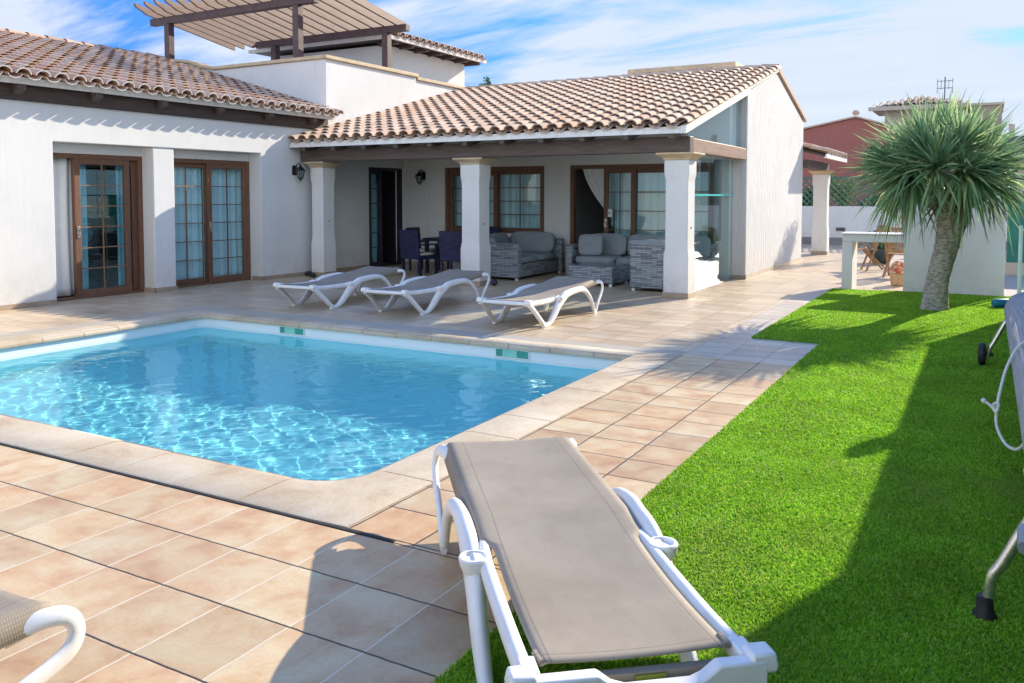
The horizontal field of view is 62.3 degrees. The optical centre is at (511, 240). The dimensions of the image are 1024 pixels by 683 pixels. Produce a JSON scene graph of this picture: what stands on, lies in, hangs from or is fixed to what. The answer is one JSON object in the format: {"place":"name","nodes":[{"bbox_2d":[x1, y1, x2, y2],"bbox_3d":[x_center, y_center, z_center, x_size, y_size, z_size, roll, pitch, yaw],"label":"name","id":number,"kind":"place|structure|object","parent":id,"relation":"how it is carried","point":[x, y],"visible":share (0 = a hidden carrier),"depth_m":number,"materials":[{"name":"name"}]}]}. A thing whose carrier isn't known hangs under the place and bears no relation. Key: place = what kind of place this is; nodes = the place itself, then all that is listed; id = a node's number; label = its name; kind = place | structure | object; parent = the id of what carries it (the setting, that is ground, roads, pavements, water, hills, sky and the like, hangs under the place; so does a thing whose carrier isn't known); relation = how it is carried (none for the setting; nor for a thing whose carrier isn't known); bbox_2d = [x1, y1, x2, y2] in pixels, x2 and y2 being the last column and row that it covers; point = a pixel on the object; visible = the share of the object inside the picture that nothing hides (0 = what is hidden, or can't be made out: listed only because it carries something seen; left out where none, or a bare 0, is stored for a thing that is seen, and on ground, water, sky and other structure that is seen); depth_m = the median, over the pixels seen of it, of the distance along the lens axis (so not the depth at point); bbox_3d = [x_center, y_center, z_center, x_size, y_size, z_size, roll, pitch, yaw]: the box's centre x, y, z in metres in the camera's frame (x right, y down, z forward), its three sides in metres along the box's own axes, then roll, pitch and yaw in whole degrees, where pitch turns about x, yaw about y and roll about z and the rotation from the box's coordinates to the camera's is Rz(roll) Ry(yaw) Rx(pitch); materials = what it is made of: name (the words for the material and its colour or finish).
{"place":"outdoors","nodes":[
{"label":"outdoors","id":0,"kind":"place"},
{"bbox_2d":[86,174,117,281],"bbox_3d":[-7.992,-0.229,15.679,0.520,2.000,1.700,2,3,29],"label":"door glass","id":1,"kind":"object","parent":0,"point":[94,218],"visible":0.09,"depth_m":15.77,"materials":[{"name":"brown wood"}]},
{"bbox_2d":[0,445,514,682],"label":"pool deck","id":2,"kind":"structure","parent":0,"point":[150,582],"depth_m":3.45,"materials":[{"name":"tile"}]},
{"bbox_2d":[0,589,85,682],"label":"sun lounger","id":3,"kind":"object","parent":2,"relation":"on","point":[22,618],"visible":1,"depth_m":2.56,"materials":[{"name":"white plastic"}]},
{"bbox_2d":[0,443,395,541],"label":"expansion joint","id":4,"kind":"object","parent":2,"relation":"on","point":[258,507],"visible":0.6,"depth_m":4.50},
{"bbox_2d":[0,314,631,480],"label":"pool basin","id":5,"kind":"object","parent":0,"point":[356,338],"visible":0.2,"depth_m":9.87,"materials":[{"name":"white tile"}]},
{"bbox_2d":[279,326,304,335],"bbox_3d":[-2.787,1.140,10.718,0.430,0.100,0.016,2,3,29],"label":"pool skimmer","id":6,"kind":"object","parent":5,"relation":"attached to","point":[291,330],"visible":1,"depth_m":10.71,"materials":[{"name":"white plastic"}]},
{"bbox_2d":[0,328,598,479],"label":"pool water","id":7,"kind":"structure","parent":5,"relation":"in","point":[304,408],"depth_m":7.59,"materials":[{"name":"blue liquid"}]},
{"bbox_2d":[0,310,677,527],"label":"pool coping","id":8,"kind":"object","parent":5,"relation":"on","point":[346,503],"visible":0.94,"depth_m":5.40,"materials":[{"name":"stone"}]},
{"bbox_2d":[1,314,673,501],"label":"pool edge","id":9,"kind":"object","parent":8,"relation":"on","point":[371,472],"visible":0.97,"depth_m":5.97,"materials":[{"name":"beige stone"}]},
{"bbox_2d":[495,347,529,359],"bbox_3d":[0.004,1.223,9.154,0.430,0.100,0.016,2,3,29],"label":"pool skimmer","id":10,"kind":"object","parent":5,"relation":"attached to","point":[512,353],"visible":1,"depth_m":9.14,"materials":[{"name":"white plastic"}]},
{"bbox_2d":[489,227,498,233],"bbox_3d":[-0.660,0.168,18.367,0.600,0.920,0.564,2,3,29],"label":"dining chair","id":11,"kind":"object","parent":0,"point":[493,229],"visible":0.02,"depth_m":18.46,"materials":[{"name":"blue wicker"}]},
{"bbox_2d":[0,244,1006,351],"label":"terrace floor","id":12,"kind":"structure","parent":0,"point":[624,315],"depth_m":12.26,"materials":[{"name":"beige tile"}]},
{"bbox_2d":[304,271,315,277],"bbox_3d":[-3.976,0.659,16.672,0.123,0.115,0.339,-3,4,-43],"label":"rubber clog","id":13,"kind":"object","parent":12,"relation":"on","point":[310,274],"visible":1,"depth_m":16.60,"materials":[{"name":"black rubber"}]},
{"bbox_2d":[273,266,405,308],"bbox_3d":[-2.547,0.702,12.794,0.800,0.476,2.233,2,3,27],"label":"sun lounger","id":14,"kind":"object","parent":12,"relation":"on","point":[352,280],"visible":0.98,"depth_m":12.53,"materials":[{"name":"white plastic"}]},
{"bbox_2d":[0,307,686,355],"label":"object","id":15,"kind":"object","parent":12,"relation":"in","point":[621,347],"visible":0.65,"depth_m":10.14,"materials":[{"name":"beige stone"}]},
{"bbox_2d":[399,230,437,275],"bbox_3d":[-1.894,0.235,17.108,0.600,0.920,0.564,3,4,41],"label":"dining chair","id":16,"kind":"object","parent":12,"relation":"on","point":[410,245],"visible":0.98,"depth_m":16.92,"materials":[{"name":"blue wicker"}]},
{"bbox_2d":[405,227,439,270],"bbox_3d":[-1.919,0.174,18.253,0.564,0.920,0.600,1,3,24],"label":"dining chair","id":17,"kind":"object","parent":12,"relation":"on","point":[423,241],"visible":0.35,"depth_m":18.35,"materials":[{"name":"blue wicker"}]},
{"bbox_2d":[0,28,846,310],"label":"villa","id":18,"kind":"object","parent":12,"relation":"on","point":[341,121],"visible":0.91,"depth_m":16.12,"materials":[{"name":"paint"}]},
{"bbox_2d":[53,158,73,296],"bbox_3d":[-7.017,-0.208,12.921,0.062,2.150,0.752,2,3,29],"label":"curtain","id":19,"kind":"object","parent":18,"relation":"hanging from","point":[63,226],"visible":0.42,"depth_m":13.07,"materials":[{"name":"fabric"}]},
{"bbox_2d":[80,164,88,288],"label":"curtain","id":20,"kind":"object","parent":18,"relation":"hanging from","point":[83,199],"visible":0.42,"depth_m":13.43,"materials":[{"name":"fabric"}]},
{"bbox_2d":[72,158,131,296],"bbox_3d":[-6.497,-0.225,13.477,0.100,2.155,0.970,2,3,29],"label":"sliding door","id":21,"kind":"structure","parent":18,"relation":"in","point":[76,162],"depth_m":13.45,"materials":[{"name":"brown wood"}]},
{"bbox_2d":[70,158,137,295],"bbox_3d":[-6.525,-0.232,13.602,0.050,2.155,1.120,2,3,29],"label":"sliding door","id":22,"kind":"structure","parent":18,"relation":"in","point":[132,165],"depth_m":13.99,"materials":[{"name":"brown wood"}]},
{"bbox_2d":[115,166,124,285],"bbox_3d":[-6.404,-0.270,14.095,0.069,2.150,0.403,2,3,29],"label":"curtain","id":23,"kind":"object","parent":18,"relation":"hanging from","point":[120,235],"visible":0.4,"depth_m":13.98,"materials":[{"name":"fabric"}]},
{"bbox_2d":[174,167,202,279],"bbox_3d":[-5.890,-0.316,14.963,0.072,2.150,1.003,2,3,29],"label":"curtain","id":24,"kind":"object","parent":18,"relation":"hanging from","point":[194,215],"visible":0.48,"depth_m":15.14,"materials":[{"name":"fabric"}]},
{"bbox_2d":[174,162,207,284],"bbox_3d":[-5.756,-0.304,14.969,0.050,2.155,0.980,2,3,29],"label":"sliding door","id":25,"kind":"structure","parent":18,"relation":"in","point":[186,165],"depth_m":15.10,"materials":[{"name":"brown wood"}]},
{"bbox_2d":[202,168,242,276],"bbox_3d":[-5.386,-0.364,15.860,0.072,2.150,1.023,2,3,29],"label":"curtain","id":26,"kind":"object","parent":18,"relation":"hanging from","point":[218,178],"visible":0.62,"depth_m":15.89,"materials":[{"name":"fabric"}]},
{"bbox_2d":[206,164,247,281],"bbox_3d":[-5.256,-0.342,15.685,0.100,2.155,0.920,2,3,29],"label":"sliding door","id":27,"kind":"structure","parent":18,"relation":"in","point":[209,186],"depth_m":15.66,"materials":[{"name":"brown wood"}]},
{"bbox_2d":[133,0,409,67],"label":"pergola","id":28,"kind":"object","parent":18,"relation":"on","point":[274,25],"visible":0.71,"depth_m":19.43,"materials":[{"name":"brown wood"}]},
{"bbox_2d":[292,163,305,180],"bbox_3d":[-4.181,-1.352,16.635,0.277,0.371,0.182,2,3,29],"label":"wall lantern","id":29,"kind":"object","parent":18,"relation":"attached to","point":[295,169],"depth_m":16.64,"materials":[{"name":"black metal"}]},
{"bbox_2d":[371,174,376,261],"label":"curtain","id":30,"kind":"object","parent":18,"relation":"hanging from","point":[374,214],"visible":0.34,"depth_m":19.24,"materials":[{"name":"grey fabric"}]},
{"bbox_2d":[369,170,382,265],"bbox_3d":[-3.088,-0.509,19.073,0.050,2.160,0.480,2,3,29],"label":"entrance door","id":31,"kind":"structure","parent":18,"relation":"in","point":[379,172],"depth_m":19.17,"materials":[{"name":"brown wood"}]},
{"bbox_2d":[377,174,378,261],"bbox_3d":[-3.268,-0.532,19.518,0.630,2.160,0.050,2,3,29],"label":"entrance door","id":32,"kind":"structure","parent":18,"relation":"in","point":[377,174],"depth_m":19.38,"materials":[{"name":"brown wood"}]},
{"bbox_2d":[415,169,425,184],"bbox_3d":[-2.108,-1.460,19.441,0.182,0.371,0.277,2,3,29],"label":"wall lantern","id":33,"kind":"object","parent":18,"relation":"attached to","point":[422,175],"depth_m":19.41,"materials":[{"name":"black metal"}]},
{"bbox_2d":[449,171,497,229],"bbox_3d":[-0.868,-0.892,19.034,1.270,1.330,0.050,2,3,29],"label":"window","id":34,"kind":"structure","parent":18,"relation":"in","point":[493,173],"depth_m":19.17,"materials":[{"name":"brown wood"}]},
{"bbox_2d":[446,166,543,232],"bbox_3d":[-0.372,-0.905,18.772,2.550,1.458,0.130,2,3,29],"label":"window frame","id":35,"kind":"structure","parent":18,"relation":"in","point":[514,168],"depth_m":18.57,"materials":[{"name":"brown wood"}]},
{"bbox_2d":[454,174,539,231],"bbox_3d":[-0.233,-0.851,18.920,2.553,1.700,0.074,2,3,29],"label":"curtain","id":36,"kind":"object","parent":18,"relation":"hanging from","point":[508,195],"visible":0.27,"depth_m":18.76,"materials":[{"name":"fabric"}]},
{"bbox_2d":[498,170,541,231],"bbox_3d":[0.177,-0.864,18.505,1.170,1.330,0.050,2,3,29],"label":"window","id":37,"kind":"structure","parent":18,"relation":"in","point":[500,173],"depth_m":18.52,"materials":[{"name":"brown wood"}]},
{"bbox_2d":[583,169,614,226],"bbox_3d":[1.832,-0.943,17.812,0.773,1.300,0.063,2,3,29],"label":"curtain","id":38,"kind":"object","parent":18,"relation":"hanging from","point":[594,178],"visible":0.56,"depth_m":17.78,"materials":[{"name":"fabric"}]},
{"bbox_2d":[608,209,611,216],"bbox_3d":[2.012,-0.569,17.366,0.100,0.160,0.013,2,3,29],"label":"sticker","id":39,"kind":"object","parent":18,"relation":"attached to","point":[609,212],"visible":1,"depth_m":17.37,"materials":[{"name":"white paper"}]},
{"bbox_2d":[604,168,636,234],"bbox_3d":[2.192,-0.414,17.287,0.700,2.130,0.100,2,3,29],"label":"sliding door","id":40,"kind":"structure","parent":18,"relation":"in","point":[633,171],"depth_m":17.26,"materials":[{"name":"brown wood"}]},
{"bbox_2d":[615,173,639,237],"bbox_3d":[2.373,-0.473,17.452,0.553,2.200,0.073,2,3,29],"label":"curtain","id":41,"kind":"object","parent":18,"relation":"hanging from","point":[625,211],"visible":0.43,"depth_m":17.45,"materials":[{"name":"fabric"}]},
{"bbox_2d":[630,167,712,242],"bbox_3d":[3.162,-0.390,16.829,1.700,2.130,0.050,2,3,29],"label":"sliding door","id":42,"kind":"structure","parent":18,"relation":"in","point":[698,169],"depth_m":16.44,"materials":[{"name":"brown wood"}]},
{"bbox_2d":[640,172,708,236],"bbox_3d":[3.320,-0.446,16.943,1.603,2.200,0.073,2,3,29],"label":"curtain","id":43,"kind":"object","parent":18,"relation":"hanging from","point":[652,191],"visible":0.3,"depth_m":17.11,"materials":[{"name":"fabric"}]},
{"bbox_2d":[713,159,721,241],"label":"curtain","id":44,"kind":"object","parent":18,"relation":"hanging from","point":[717,189],"visible":0.98,"depth_m":15.78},
{"bbox_2d":[361,269,489,314],"bbox_3d":[-1.185,0.735,12.168,0.800,0.476,2.233,2,3,28],"label":"sun lounger","id":45,"kind":"object","parent":12,"relation":"on","point":[440,284],"visible":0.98,"depth_m":11.91,"materials":[{"name":"white plastic"}]},
{"bbox_2d":[422,237,448,272],"bbox_3d":[-1.094,0.302,17.599,1.200,0.734,0.950,2,3,29],"label":"dining table","id":46,"kind":"object","parent":12,"relation":"on","point":[427,250],"visible":0.23,"depth_m":17.48,"materials":[{"name":"blue plastic"}]},
{"bbox_2d":[438,231,461,271],"bbox_3d":[-1.076,0.262,16.592,0.600,0.920,0.564,1,3,19],"label":"dining chair","id":47,"kind":"object","parent":12,"relation":"on","point":[450,244],"visible":0.57,"depth_m":16.36,"materials":[{"name":"blue wicker"}]},
{"bbox_2d":[491,279,497,285],"bbox_3d":[-0.314,0.743,15.065,0.120,0.120,0.118,2,3,29],"label":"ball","id":48,"kind":"object","parent":12,"relation":"on","point":[494,282],"visible":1,"depth_m":15.02,"materials":[{"name":"blue plastic"}]},
{"bbox_2d":[453,231,563,280],"bbox_3d":[-0.031,0.264,17.120,1.460,0.860,2.000,2,3,29],"label":"wicker sofa","id":49,"kind":"object","parent":12,"relation":"on","point":[517,255],"visible":0.77,"depth_m":16.88,"materials":[{"name":"grey wicker"}]},
{"bbox_2d":[476,276,603,327],"bbox_3d":[0.421,0.793,11.061,0.800,0.476,2.233,2,3,29],"label":"sun lounger","id":50,"kind":"object","parent":12,"relation":"on","point":[561,289],"visible":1,"depth_m":10.83,"materials":[{"name":"white plastic"}]},
{"bbox_2d":[569,262,628,286],"bbox_3d":[1.586,0.607,15.390,0.850,0.359,0.820,2,3,29],"label":"wicker ottoman","id":51,"kind":"object","parent":12,"relation":"on","point":[610,274],"visible":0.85,"depth_m":15.08,"materials":[{"name":"grey wicker"}]},
{"bbox_2d":[566,233,714,284],"bbox_3d":[2.430,0.315,16.164,2.650,0.861,1.020,2,3,29],"label":"wicker sofa","id":52,"kind":"object","parent":12,"relation":"on","point":[606,247],"visible":0.59,"depth_m":16.30,"materials":[{"name":"grey wicker"}]},
{"bbox_2d":[629,239,664,290],"bbox_3d":[2.548,0.403,14.426,0.880,0.869,0.860,2,3,29],"label":"wicker armchair","id":53,"kind":"object","parent":12,"relation":"on","point":[646,263],"visible":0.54,"depth_m":14.12,"materials":[{"name":"grey wicker"}]},
{"bbox_2d":[695,194,732,290],"bbox_3d":[3.488,-0.947,14.802,0.182,3.525,3.280,2,3,29],"label":"glass screen","id":54,"kind":"object","parent":12,"relation":"on","point":[713,195],"visible":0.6,"depth_m":15.17,"materials":[{"name":"glass"}]},
{"bbox_2d":[857,225,885,270],"bbox_3d":[7.683,0.151,18.165,0.666,0.995,0.535,0,3,9],"label":"folding chair","id":55,"kind":"object","parent":12,"relation":"on","point":[871,256],"visible":0.67,"depth_m":18.03,"materials":[{"name":"brown wood"}]},
{"bbox_2d":[861,144,891,246],"bbox_3d":[9.909,-1.130,22.638,1.113,3.105,1.113,2,3,29],"label":"tree","id":56,"kind":"object","parent":12,"relation":"on","point":[872,170],"visible":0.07,"depth_m":22.56,"materials":[{"name":"green plant"}]},
{"bbox_2d":[863,229,896,262],"bbox_3d":[8.807,0.100,20.205,0.808,0.860,0.800,2,3,29],"label":"planter","id":57,"kind":"object","parent":12,"relation":"on","point":[880,255],"visible":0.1,"depth_m":20.00,"materials":[{"name":"grey ceramic"}]},
{"bbox_2d":[882,227,903,276],"bbox_3d":[7.688,0.223,16.798,0.535,0.995,0.666,3,4,41],"label":"folding chair","id":58,"kind":"object","parent":12,"relation":"on","point":[889,253],"visible":0.4,"depth_m":16.78,"materials":[{"name":"brown wood"}]},
{"bbox_2d":[888,261,903,285],"bbox_3d":[6.892,0.581,15.105,0.363,0.438,0.287,2,3,29],"label":"basket","id":59,"kind":"object","parent":12,"relation":"on","point":[895,271],"visible":0.78,"depth_m":15.03,"materials":[{"name":"beige wicker"}]},
{"bbox_2d":[840,196,1005,295],"bbox_3d":[6.834,0.062,14.157,2.440,1.620,0.680,2,3,29],"label":"outdoor counter","id":60,"kind":"object","parent":12,"relation":"on","point":[979,266],"visible":0.52,"depth_m":13.63,"materials":[{"name":"white paint"}]},
{"bbox_2d":[1004,196,1023,274],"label":"side fence","id":61,"kind":"object","parent":12,"relation":"on","point":[1011,265],"visible":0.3,"depth_m":17.14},
{"bbox_2d":[0,0,1023,135],"label":"sky","id":62,"kind":"structure","parent":0,"point":[838,58],"materials":[{"name":"blue"}]},
{"bbox_2d":[348,355,791,567],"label":"side deck","id":63,"kind":"structure","parent":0,"point":[639,437],"depth_m":5.86,"materials":[{"name":"tile"}]},
{"bbox_2d":[432,288,1023,682],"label":"lawn base","id":64,"kind":"object","parent":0,"point":[799,602],"visible":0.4,"depth_m":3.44,"materials":[{"name":"green plant"}]},
{"bbox_2d":[432,436,778,682],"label":"sun lounger","id":65,"kind":"object","parent":64,"relation":"on","point":[585,553],"visible":1,"depth_m":2.85,"materials":[{"name":"beige fabric"}]},
{"bbox_2d":[837,79,1023,310],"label":"dragon tree","id":66,"kind":"object","parent":64,"relation":"on","point":[940,144],"visible":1,"depth_m":11.26,"materials":[{"name":"green plant"}]},
{"bbox_2d":[972,292,1023,621],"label":"pool cover reel","id":67,"kind":"object","parent":64,"relation":"on","point":[1013,324],"visible":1,"depth_m":4.18,"materials":[{"name":"metal"}]},
{"bbox_2d":[981,341,1023,450],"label":"rope","id":68,"kind":"object","parent":67,"relation":"hanging from","point":[994,407],"visible":1,"depth_m":4.93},
{"bbox_2d":[991,299,1008,306],"bbox_3d":[7.174,0.884,12.016,0.725,0.129,0.154,0,3,-1],"label":"foam tube","id":69,"kind":"object","parent":64,"relation":"on","point":[998,302],"visible":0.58,"depth_m":11.96,"materials":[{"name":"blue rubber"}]},
{"bbox_2d":[682,288,829,365],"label":"side path","id":70,"kind":"structure","parent":0,"point":[738,342],"depth_m":9.13,"materials":[{"name":"beige tile"}]},
{"bbox_2d":[802,110,954,205],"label":"red house","id":71,"kind":"structure","parent":0,"point":[838,135],"depth_m":37.44,"materials":[{"name":"tile"}]},
{"bbox_2d":[964,102,1003,192],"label":"beige house","id":72,"kind":"structure","parent":0,"point":[989,107],"depth_m":43.83,"materials":[{"name":"beige paint"}]},
{"bbox_2d":[1003,124,1023,194],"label":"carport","id":73,"kind":"object","parent":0,"point":[1012,126],"visible":0.14,"depth_m":26.34,"materials":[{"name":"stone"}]},
{"bbox_2d":[1004,275,1023,295],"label":"pebble bed","id":74,"kind":"object","parent":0,"point":[1010,285],"depth_m":15.25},
{"bbox_2d":[1017,226,1023,292],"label":"side gate","id":75,"kind":"structure","parent":74,"relation":"on","point":[1019,277],"depth_m":13.65,"materials":[{"name":"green metal"}]},
{"label":"ground","id":76,"kind":"structure","parent":0,"visible":0},
{"bbox_2d":[479,77,491,84],"bbox_3d":[-0.706,-3.033,31.251,1.264,5.996,1.233,2,3,29],"label":"tall tree","id":77,"kind":"object","parent":76,"relation":"on","point":[488,82],"visible":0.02,"depth_m":30.91,"materials":[{"name":"green plant"}]},
{"bbox_2d":[802,184,812,205],"bbox_3d":[10.006,-0.959,29.291,1.573,2.062,1.079,2,3,29],"label":"shrub","id":78,"kind":"object","parent":76,"relation":"on","point":[806,200],"visible":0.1,"depth_m":29.07,"materials":[{"name":"green plant"}]},
{"bbox_2d":[829,173,858,205],"bbox_3d":[11.215,-1.128,28.806,1.141,2.455,1.084,2,3,29],"label":"shrub","id":79,"kind":"object","parent":76,"relation":"on","point":[838,195],"visible":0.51,"depth_m":28.63,"materials":[{"name":"green plant"}]},
{"bbox_2d":[857,195,883,205],"bbox_3d":[12.138,-0.892,28.039,1.560,2.082,1.143,2,3,29],"label":"shrub","id":80,"kind":"object","parent":76,"relation":"on","point":[867,204],"visible":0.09,"depth_m":28.16,"materials":[{"name":"green plant"}]},
{"bbox_2d":[801,206,1007,248],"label":"garden wall","id":81,"kind":"structure","parent":76,"relation":"on","point":[841,216],"depth_m":27.53,"materials":[{"name":"white paint"}]},
{"bbox_2d":[836,227,844,230],"bbox_3d":[10.709,-0.374,27.590,0.280,0.110,0.031,2,3,29],"label":"air vent","id":82,"kind":"object","parent":81,"relation":"attached to","point":[839,229],"visible":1,"depth_m":27.59,"materials":[{"name":"grey metal"}]},
{"bbox_2d":[802,175,1023,206],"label":"lattice fence","id":83,"kind":"object","parent":81,"relation":"on","point":[831,178],"visible":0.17,"depth_m":27.56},
{"bbox_2d":[868,95,969,128],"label":"tiled house","id":84,"kind":"structure","parent":76,"relation":"on","point":[880,110],"depth_m":41.86,"materials":[{"name":"tile"}]},
{"bbox_2d":[937,77,952,99],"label":"aerial","id":85,"kind":"object","parent":84,"relation":"attached to","point":[944,86],"visible":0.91,"depth_m":42.04,"materials":[{"name":"grey metal"}]}
]}

